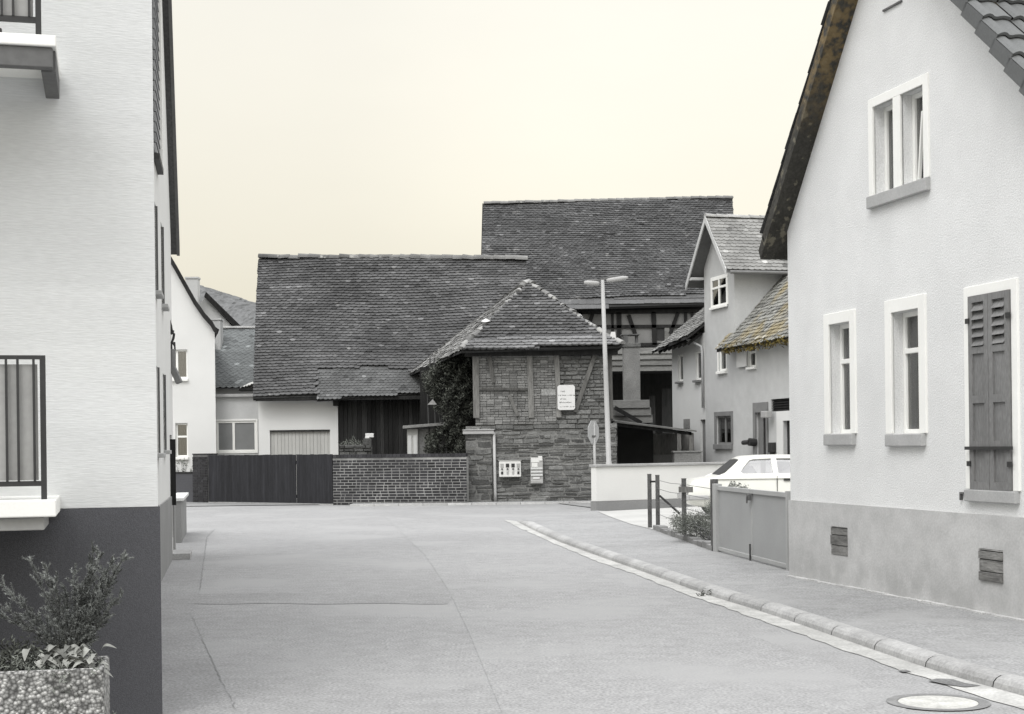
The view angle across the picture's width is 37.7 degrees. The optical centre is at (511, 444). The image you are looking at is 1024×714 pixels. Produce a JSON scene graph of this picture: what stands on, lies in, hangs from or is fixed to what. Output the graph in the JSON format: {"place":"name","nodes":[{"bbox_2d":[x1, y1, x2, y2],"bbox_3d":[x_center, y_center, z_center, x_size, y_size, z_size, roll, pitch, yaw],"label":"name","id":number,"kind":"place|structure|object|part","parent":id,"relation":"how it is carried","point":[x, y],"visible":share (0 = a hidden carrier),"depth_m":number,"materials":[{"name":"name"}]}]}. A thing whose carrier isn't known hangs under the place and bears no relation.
{"place":"outdoors","nodes":[
{"label":"outdoors","id":0,"kind":"place"},
{"bbox_2d":[152,0,191,580],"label":"side house","id":1,"kind":"structure","parent":0,"point":[166,218],"depth_m":22.60,"materials":[{"name":"white paint"}]},
{"bbox_2d":[154,206,163,298],"bbox_3d":[-4.688,-2.576,19.810,0.140,1.243,0.630,-1,0,-11],"label":"window","id":2,"kind":"structure","parent":1,"relation":"in","point":[158,293],"depth_m":20.07,"materials":[{"name":"grey glass"}]},
{"bbox_2d":[156,367,165,457],"bbox_3d":[-4.664,-0.437,19.821,0.140,1.206,0.630,-1,0,-11],"label":"window","id":3,"kind":"structure","parent":1,"relation":"in","point":[159,455],"depth_m":20.08,"materials":[{"name":"grey glass"}]},
{"bbox_2d":[161,227,169,310],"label":"window","id":4,"kind":"structure","parent":1,"relation":"in","point":[165,307],"depth_m":21.98,"materials":[{"name":"grey glass"}]},
{"bbox_2d":[163,375,171,453],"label":"window","id":5,"kind":"structure","parent":1,"relation":"in","point":[166,451],"depth_m":22.05,"materials":[{"name":"grey glass"}]},
{"bbox_2d":[170,439,175,504],"bbox_3d":[-5.385,0.431,23.832,0.085,1.049,0.060,-1,0,-11],"label":"open door leaf","id":6,"kind":"structure","parent":1,"relation":"in","point":[172,441],"depth_m":23.80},
{"bbox_2d":[170,320,182,383],"bbox_3d":[-5.523,-1.524,24.600,0.212,1.048,0.120,-1,0,0],"label":"wall lantern","id":7,"kind":"object","parent":1,"relation":"attached to","point":[176,375],"depth_m":24.56,"materials":[{"name":"black metal"}]},
{"bbox_2d":[161,529,235,713],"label":"side pavement","id":8,"kind":"structure","parent":0,"point":[192,683],"depth_m":12.86,"materials":[{"name":"concrete"}]},
{"bbox_2d":[175,492,188,542],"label":"entrance wall","id":9,"kind":"structure","parent":8,"relation":"on","point":[181,520],"depth_m":28.06,"materials":[{"name":"grey paint"}]},
{"bbox_2d":[200,285,256,325],"bbox_3d":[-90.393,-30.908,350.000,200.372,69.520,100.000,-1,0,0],"label":"roof","id":10,"kind":"structure","parent":0,"point":[240,311],"depth_m":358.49,"materials":[{"name":"grey tile"}]},
{"bbox_2d":[186,502,590,506],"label":"back yard","id":11,"kind":"structure","parent":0,"point":[267,503],"depth_m":46.23,"materials":[{"name":"grey concrete"}]},
{"bbox_2d":[176,458,191,471],"bbox_3d":[-10.706,1.125,49.290,0.761,1.518,0.449,-1,0,15],"label":"garden bush","id":12,"kind":"object","parent":11,"relation":"on","point":[184,460],"visible":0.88,"depth_m":49.25,"materials":[{"name":"grey plant"}]},
{"bbox_2d":[176,472,192,501],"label":"dark garden wall","id":13,"kind":"structure","parent":11,"relation":"on","point":[184,482],"depth_m":49.05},
{"bbox_2d":[192,453,217,501],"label":"brick pillar","id":14,"kind":"structure","parent":11,"relation":"on","point":[200,463],"depth_m":48.48,"materials":[{"name":"grey brick"}]},
{"bbox_2d":[184,277,254,393],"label":"slate house","id":15,"kind":"structure","parent":11,"relation":"on","point":[234,353],"depth_m":54.80,"materials":[{"name":"grey paint"}]},
{"bbox_2d":[215,394,258,454],"bbox_3d":[-9.371,0.063,51.930,1.522,3.603,1.740,-1,0,0],"label":"flat roof annex","id":16,"kind":"object","parent":11,"relation":"on","point":[237,429],"visible":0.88,"depth_m":51.20,"materials":[{"name":"grey paint"}]},
{"bbox_2d":[216,419,257,453],"bbox_3d":[-9.404,-0.295,51.218,1.465,1.158,0.085,-1,0,0],"label":"window","id":17,"kind":"structure","parent":16,"relation":"in","point":[233,435],"depth_m":51.24,"materials":[{"name":"white glass"}]},
{"bbox_2d":[239,382,252,390],"bbox_3d":[-9.076,-2.072,51.890,0.660,0.412,0.620,-1,0,0],"label":"plastic sheet","id":18,"kind":"object","parent":16,"relation":"on","point":[248,387],"visible":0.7,"depth_m":51.61,"materials":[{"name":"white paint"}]},
{"bbox_2d":[340,438,371,454],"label":"rubble garden wall","id":19,"kind":"structure","parent":11,"relation":"on","point":[365,447],"depth_m":47.57,"materials":[{"name":"stone"}]},
{"bbox_2d":[339,435,362,444],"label":"weeds","id":20,"kind":"object","parent":19,"relation":"on","point":[351,441],"visible":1,"depth_m":47.70,"materials":[{"name":"grey plant"}]},
{"bbox_2d":[365,433,373,437],"bbox_3d":[-4.534,-0.291,47.745,0.270,0.160,0.210,-1,0,0],"label":"white box","id":21,"kind":"object","parent":19,"relation":"on","point":[368,435],"visible":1,"depth_m":47.65,"materials":[{"name":"white plastic"}]},
{"bbox_2d":[403,423,447,453],"bbox_3d":[-2.705,0.544,47.050,1.357,2.478,0.900,-1,0,0],"label":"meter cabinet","id":22,"kind":"object","parent":11,"relation":"on","point":[415,441],"visible":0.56,"depth_m":46.80,"materials":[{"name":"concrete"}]},
{"bbox_3d":[-3.182,0.294,46.790,0.108,1.189,0.020,-1,0,0],"label":"door","id":23,"kind":"part","parent":22,"relation":"part of","materials":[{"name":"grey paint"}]},
{"bbox_3d":[-3.014,0.292,46.790,0.108,1.189,0.020,-1,0,0],"label":"door","id":24,"kind":"part","parent":22,"relation":"part of","materials":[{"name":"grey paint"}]},
{"bbox_2d":[408,278,624,501],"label":"stone house","id":25,"kind":"structure","parent":11,"relation":"on","point":[529,346],"depth_m":44.99,"materials":[{"name":"stone"}]},
{"bbox_2d":[428,399,436,404],"bbox_3d":[-2.453,-1.324,46.100,0.280,0.170,0.200,-1,0,0],"label":"slate hood","id":26,"kind":"object","parent":25,"relation":"attached to","point":[432,402],"visible":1,"depth_m":46.03,"materials":[{"name":"stone"}]},
{"bbox_2d":[421,354,472,453],"bbox_3d":[-1.960,-1.242,46.730,1.804,3.358,1.440,-1,0,0],"label":"ivy","id":27,"kind":"object","parent":25,"relation":"attached to","point":[438,394],"visible":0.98,"depth_m":46.66,"materials":[{"name":"black plant"}]},
{"bbox_2d":[463,429,496,501],"bbox_3d":[-0.967,0.617,44.875,1.002,2.167,0.210,-1,0,0],"label":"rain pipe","id":28,"kind":"object","parent":25,"relation":"attached to","point":[482,431],"visible":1,"depth_m":44.85,"materials":[{"name":"grey metal"}]},
{"bbox_2d":[498,460,520,476],"bbox_3d":[-0.060,0.701,44.851,0.686,0.507,0.318,-1,0,0],"label":"vending machine","id":29,"kind":"object","parent":25,"relation":"attached to","point":[509,468],"visible":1,"depth_m":44.75,"materials":[{"name":"white metal"}]},
{"bbox_2d":[530,456,542,483],"bbox_3d":[0.740,0.747,44.900,0.374,0.837,0.220,-1,0,0],"label":"cigarette machine","id":30,"kind":"object","parent":25,"relation":"attached to","point":[536,468],"visible":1,"depth_m":44.83,"materials":[{"name":"white metal"}]},
{"bbox_2d":[531,456,541,466],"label":"display window","id":31,"kind":"structure","parent":30,"relation":"in","point":[539,458],"depth_m":44.82,"materials":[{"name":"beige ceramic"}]},
{"bbox_2d":[557,385,576,409],"bbox_3d":[1.654,-1.422,44.888,0.585,0.748,0.024,-1,0,0],"label":"notice board","id":32,"kind":"object","parent":25,"relation":"attached to","point":[566,395],"visible":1,"depth_m":44.88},
{"bbox_2d":[584,275,627,463],"bbox_3d":[2.608,-1.466,41.000,1.211,6.372,0.180,-1,0,0],"label":"street lamp","id":33,"kind":"object","parent":11,"relation":"on","point":[608,279],"visible":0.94,"depth_m":40.95,"materials":[{"name":"grey metal"}]},
{"bbox_2d":[620,334,640,424],"bbox_3d":[4.473,-1.224,56.300,0.718,5.839,0.700,-1,0,0],"label":"chimney stack","id":34,"kind":"object","parent":11,"relation":"on","point":[631,368],"visible":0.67,"depth_m":56.00,"materials":[{"name":"concrete"}]},
{"bbox_2d":[613,400,652,423],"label":"board parapet","id":35,"kind":"structure","parent":11,"relation":"on","point":[637,411],"depth_m":53.46,"materials":[{"name":"grey wood"}]},
{"bbox_2d":[611,420,696,463],"bbox_3d":[5.025,0.403,48.550,3.786,2.570,2.900,-1,0,0],"label":"open shelter","id":36,"kind":"object","parent":11,"relation":"on","point":[637,443],"visible":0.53,"depth_m":49.00,"materials":[{"name":"brown wood"}]},
{"bbox_2d":[672,451,702,462],"bbox_3d":[5.438,0.933,46.550,0.900,1.502,0.560,-1,0,0],"label":"crate","id":37,"kind":"object","parent":11,"relation":"on","point":[685,456],"visible":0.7,"depth_m":46.30,"materials":[{"name":"grey concrete"}]},
{"bbox_2d":[589,460,789,510],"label":"white garden wall","id":38,"kind":"structure","parent":11,"relation":"on","point":[615,487],"depth_m":39.25,"materials":[{"name":"paint"}]},
{"bbox_2d":[651,308,765,461],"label":"pale annex house","id":39,"kind":"structure","parent":11,"relation":"on","point":[685,343],"depth_m":49.54,"materials":[{"name":"grey paint"}]},
{"bbox_2d":[675,354,682,383],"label":"window","id":40,"kind":"structure","parent":39,"relation":"in","point":[680,356],"depth_m":50.57,"materials":[{"name":"grey glass"}]},
{"bbox_2d":[692,351,700,381],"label":"window","id":41,"kind":"structure","parent":39,"relation":"in","point":[698,352],"depth_m":48.98,"materials":[{"name":"white glass"}]},
{"bbox_2d":[703,420,705,461],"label":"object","id":42,"kind":"structure","parent":39,"relation":"in","point":[704,430],"depth_m":48.62,"materials":[{"name":"paint"}]},
{"bbox_2d":[685,213,789,461],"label":"grey house","id":43,"kind":"structure","parent":11,"relation":"on","point":[738,279],"depth_m":45.93,"materials":[{"name":"paint"}]},
{"bbox_2d":[709,273,727,309],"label":"window","id":44,"kind":"structure","parent":43,"relation":"in","point":[719,284],"depth_m":46.97,"materials":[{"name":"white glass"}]},
{"bbox_2d":[716,345,726,373],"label":"window","id":45,"kind":"structure","parent":43,"relation":"in","point":[723,358],"depth_m":47.01,"materials":[{"name":"white glass"}]},
{"bbox_2d":[713,411,732,448],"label":"window","id":46,"kind":"structure","parent":43,"relation":"in","point":[725,419],"depth_m":46.86,"materials":[{"name":"wood"}]},
{"bbox_2d":[736,346,756,369],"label":"window","id":47,"kind":"structure","parent":43,"relation":"in","point":[742,358],"depth_m":44.89,"materials":[{"name":"white glass"}]},
{"bbox_2d":[252,253,527,487],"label":"long barn","id":48,"kind":"structure","parent":0,"point":[345,344],"depth_m":51.50,"materials":[{"name":"tile"}]},
{"bbox_2d":[270,431,329,487],"bbox_3d":[-7.071,0.676,50.195,2.004,2.321,0.050,-1,0,0],"label":"garage door","id":49,"kind":"structure","parent":48,"relation":"in","point":[296,442],"depth_m":50.17,"materials":[{"name":"grey metal"}]},
{"bbox_2d":[353,500,590,505],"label":"pavement","id":50,"kind":"structure","parent":0,"point":[474,502],"depth_m":44.56,"materials":[{"name":"concrete"}]},
{"bbox_2d":[333,453,468,504],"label":"brick wall","id":51,"kind":"structure","parent":50,"relation":"on","point":[402,478],"depth_m":44.76,"materials":[{"name":"grey brick"}]},
{"bbox_2d":[209,454,332,504],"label":"wooden gate","id":52,"kind":"structure","parent":51,"relation":"attached to","point":[270,479],"depth_m":46.68,"materials":[{"name":"wood"}]},
{"bbox_2d":[171,0,828,302],"label":"sky","id":53,"kind":"structure","parent":0,"point":[323,127],"materials":[{"name":"beige"}]},
{"bbox_2d":[176,504,1023,713],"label":"road","id":54,"kind":"structure","parent":0,"point":[355,658],"depth_m":14.98,"materials":[{"name":"grey asphalt"}]},
{"bbox_2d":[0,656,109,713],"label":"planter","id":55,"kind":"object","parent":54,"relation":"on","point":[33,694],"visible":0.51,"depth_m":7.95,"materials":[{"name":"stone"}]},
{"bbox_2d":[0,634,81,670],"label":"ground cover plant","id":56,"kind":"object","parent":55,"relation":"in","point":[19,649],"visible":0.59,"depth_m":8.16,"materials":[{"name":"grey plant"}]},
{"bbox_2d":[0,649,116,713],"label":"trailing plant","id":57,"kind":"object","parent":55,"relation":"in","point":[29,662],"visible":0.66,"depth_m":8.03,"materials":[{"name":"grey plant"}]},
{"bbox_2d":[0,539,133,664],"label":"conifer shrub","id":58,"kind":"object","parent":55,"relation":"in","point":[75,625],"visible":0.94,"depth_m":8.21,"materials":[{"name":"grey plant"}]},
{"bbox_2d":[22,643,115,676],"bbox_3d":[-2.387,1.183,8.077,0.487,0.216,0.198,-1,0,0],"label":"broad leaf plant","id":59,"kind":"object","parent":55,"relation":"in","point":[76,655],"visible":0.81,"depth_m":8.06,"materials":[{"name":"grey plant"}]},
{"bbox_2d":[0,0,162,713],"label":"house","id":60,"kind":"structure","parent":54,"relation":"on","point":[78,431],"depth_m":9.68,"materials":[{"name":"paint"}]},
{"bbox_2d":[192,617,236,710],"bbox_3d":[-2.568,1.774,12.741,0.032,0.001,5.760,-1,0,-15],"label":"road crack","id":61,"kind":"object","parent":54,"relation":"on","point":[213,663],"visible":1,"depth_m":12.20,"materials":[{"name":"grey asphalt"}]},
{"bbox_2d":[161,593,454,603],"bbox_3d":[-2.525,1.777,17.394,3.789,0.001,1.279,-1,0,7],"label":"trench patch","id":62,"kind":"object","parent":54,"relation":"on","point":[313,598],"visible":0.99,"depth_m":17.34,"materials":[{"name":"grey asphalt"}]},
{"bbox_2d":[350,501,589,506],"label":"kerb","id":63,"kind":"structure","parent":54,"relation":"on","point":[434,504],"depth_m":44.08,"materials":[{"name":"concrete"}]},
{"bbox_2d":[588,421,598,463],"bbox_3d":[2.140,0.544,39.272,0.110,2.360,0.597,-1,0,40],"label":"traffic sign","id":64,"kind":"object","parent":54,"relation":"on","point":[593,432],"visible":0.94,"depth_m":39.28,"materials":[{"name":"metal"}]},
{"bbox_2d":[647,474,651,527],"bbox_3d":[2.748,1.147,29.936,0.085,1.140,0.085,-1,0,23],"label":"fence post","id":65,"kind":"object","parent":54,"relation":"on","point":[649,488],"visible":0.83,"depth_m":29.90,"materials":[{"name":"metal"}]},
{"bbox_2d":[386,517,914,713],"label":"resurfaced lane","id":66,"kind":"structure","parent":54,"relation":"on","point":[549,633],"depth_m":12.80,"materials":[{"name":"grey asphalt"}]},
{"bbox_2d":[650,475,679,524],"bbox_3d":[3.018,1.152,29.249,0.161,1.122,1.485,-1,0,-17],"label":"fence post","id":67,"kind":"object","parent":54,"relation":"on","point":[658,496],"visible":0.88,"depth_m":29.69,"materials":[{"name":"metal"}]},
{"bbox_2d":[658,480,710,530],"bbox_3d":[3.023,1.038,26.547,0.020,0.700,6.366,-1,0,-3],"label":"wire fence","id":68,"kind":"object","parent":67,"relation":"attached to","point":[685,494],"visible":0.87,"depth_m":26.04,"materials":[{"name":"grey metal"}]},
{"bbox_2d":[653,525,711,550],"bbox_3d":[3.014,1.638,26.380,0.170,0.190,6.033,-1,0,-3],"label":"fence footing","id":69,"kind":"object","parent":54,"relation":"on","point":[694,540],"visible":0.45,"depth_m":25.70,"materials":[{"name":"concrete"}]},
{"bbox_2d":[679,478,692,534],"bbox_3d":[3.052,1.149,26.357,0.250,1.127,0.136,-1,0,0],"label":"fence post","id":70,"kind":"object","parent":54,"relation":"on","point":[683,489],"visible":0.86,"depth_m":26.34,"materials":[{"name":"metal"}]},
{"bbox_2d":[727,481,748,488],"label":"garden flowers","id":71,"kind":"object","parent":54,"relation":"on","point":[734,485],"visible":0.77,"depth_m":25.20,"materials":[{"name":"white plant"}]},
{"bbox_2d":[710,479,790,570],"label":"metal gate","id":72,"kind":"structure","parent":54,"relation":"on","point":[750,524],"depth_m":21.36,"materials":[{"name":"grey metal"}]},
{"bbox_2d":[505,520,1023,708],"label":"gutter","id":73,"kind":"object","parent":54,"relation":"on","point":[998,695],"visible":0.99,"depth_m":13.32,"materials":[{"name":"concrete"}]},
{"bbox_2d":[697,588,711,595],"bbox_3d":[2.192,1.692,17.057,0.203,0.115,0.130,-1,0,20],"label":"kerb weed","id":74,"kind":"object","parent":73,"relation":"on","point":[698,594],"visible":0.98,"depth_m":17.06,"materials":[{"name":"grey plant"}]},
{"bbox_2d":[928,678,979,686],"bbox_3d":[3.158,1.700,10.745,0.199,0.001,0.394,-1,0,-23],"label":"gutter patch","id":75,"kind":"object","parent":73,"relation":"on","point":[951,682],"visible":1,"depth_m":10.74,"materials":[{"name":"concrete"}]},
{"bbox_2d":[517,520,1023,695],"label":"kerb","id":76,"kind":"structure","parent":54,"relation":"on","point":[979,674],"depth_m":13.66,"materials":[{"name":"concrete"}]},
{"bbox_2d":[758,0,1023,621],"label":"gable house","id":77,"kind":"structure","parent":54,"relation":"on","point":[892,230],"depth_m":16.02,"materials":[{"name":"paint"}]},
{"bbox_2d":[823,309,856,444],"bbox_3d":[3.889,-0.774,17.505,0.230,1.554,0.787,-1,0,-14],"label":"window","id":78,"kind":"structure","parent":77,"relation":"in","point":[848,354],"depth_m":17.68,"materials":[{"name":"white glass"}]},
{"bbox_2d":[884,104,893,190],"bbox_3d":[4.219,-3.258,16.458,0.050,0.978,0.456,-1,0,-14],"label":"window","id":79,"kind":"structure","parent":77,"relation":"in","point":[888,111],"depth_m":16.63,"materials":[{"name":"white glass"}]},
{"bbox_2d":[884,293,927,445],"bbox_3d":[4.267,-0.781,16.029,0.230,1.589,0.858,-1,0,-14],"label":"window","id":80,"kind":"structure","parent":77,"relation":"in","point":[914,322],"depth_m":16.18,"materials":[{"name":"white glass"}]},
{"bbox_2d":[912,91,922,180],"bbox_3d":[4.325,-3.259,15.845,0.150,0.978,0.474,-1,0,-14],"label":"window","id":81,"kind":"structure","parent":77,"relation":"in","point":[917,99],"depth_m":16.03,"materials":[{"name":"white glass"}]},
{"bbox_2d":[963,278,1020,503],"bbox_3d":[4.669,-0.503,14.441,0.245,2.113,0.920,-1,0,-14],"label":"window","id":82,"kind":"structure","parent":77,"relation":"in","point":[992,448],"depth_m":14.35,"materials":[{"name":"grey wood"}]},
{"bbox_2d":[886,693,990,710],"bbox_3d":[2.833,1.708,9.974,0.670,0.001,0.670,-1,0,0],"label":"manhole cover","id":83,"kind":"object","parent":54,"relation":"on","point":[943,702],"visible":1,"depth_m":9.96,"materials":[{"name":"metal"}]},
{"bbox_2d":[600,506,709,538],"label":"courtyard","id":84,"kind":"structure","parent":0,"point":[638,517],"depth_m":35.02,"materials":[{"name":"grey concrete"}]},
{"bbox_2d":[666,499,710,539],"bbox_3d":[3.150,1.327,25.537,1.084,0.905,1.590,-1,0,0],"label":"fence bush","id":85,"kind":"object","parent":84,"relation":"on","point":[698,523],"visible":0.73,"depth_m":25.50,"materials":[{"name":"grey plant"}]},
{"bbox_2d":[677,454,789,511],"bbox_3d":[6.011,0.907,33.628,4.440,1.400,1.940,-1,0,-1],"label":"parked car","id":86,"kind":"object","parent":84,"relation":"on","point":[739,469],"visible":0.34,"depth_m":32.84,"materials":[{"name":"beige paint"}]},
{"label":"rear window","id":87,"kind":"part","parent":86,"relation":"part of","materials":[{"name":"grey glass"}]},
{"bbox_2d":[524,511,1023,676],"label":"pavement","id":88,"kind":"structure","parent":0,"point":[992,642],"depth_m":16.16,"materials":[{"name":"concrete"}]},
{"label":"ground","id":89,"kind":"structure","parent":0,"visible":0},
{"bbox_2d":[171,257,218,471],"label":"gabled house","id":90,"kind":"structure","parent":89,"relation":"on","point":[196,330],"depth_m":50.50,"materials":[{"name":"white paint"}]},
{"bbox_2d":[172,350,187,380],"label":"window","id":91,"kind":"structure","parent":90,"relation":"in","point":[181,355],"depth_m":50.67,"materials":[{"name":"white glass"}]},
{"bbox_2d":[176,423,188,459],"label":"window","id":92,"kind":"structure","parent":90,"relation":"in","point":[181,428],"depth_m":50.65,"materials":[{"name":"white glass"}]},
{"bbox_2d":[481,195,733,433],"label":"barn","id":93,"kind":"structure","parent":89,"relation":"on","point":[569,247],"depth_m":64.67,"materials":[{"name":"tile"}]},
{"bbox_2d":[656,328,668,340],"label":"window","id":94,"kind":"structure","parent":93,"relation":"in","point":[661,334],"depth_m":62.58,"materials":[{"name":"grey glass"}]}
]}

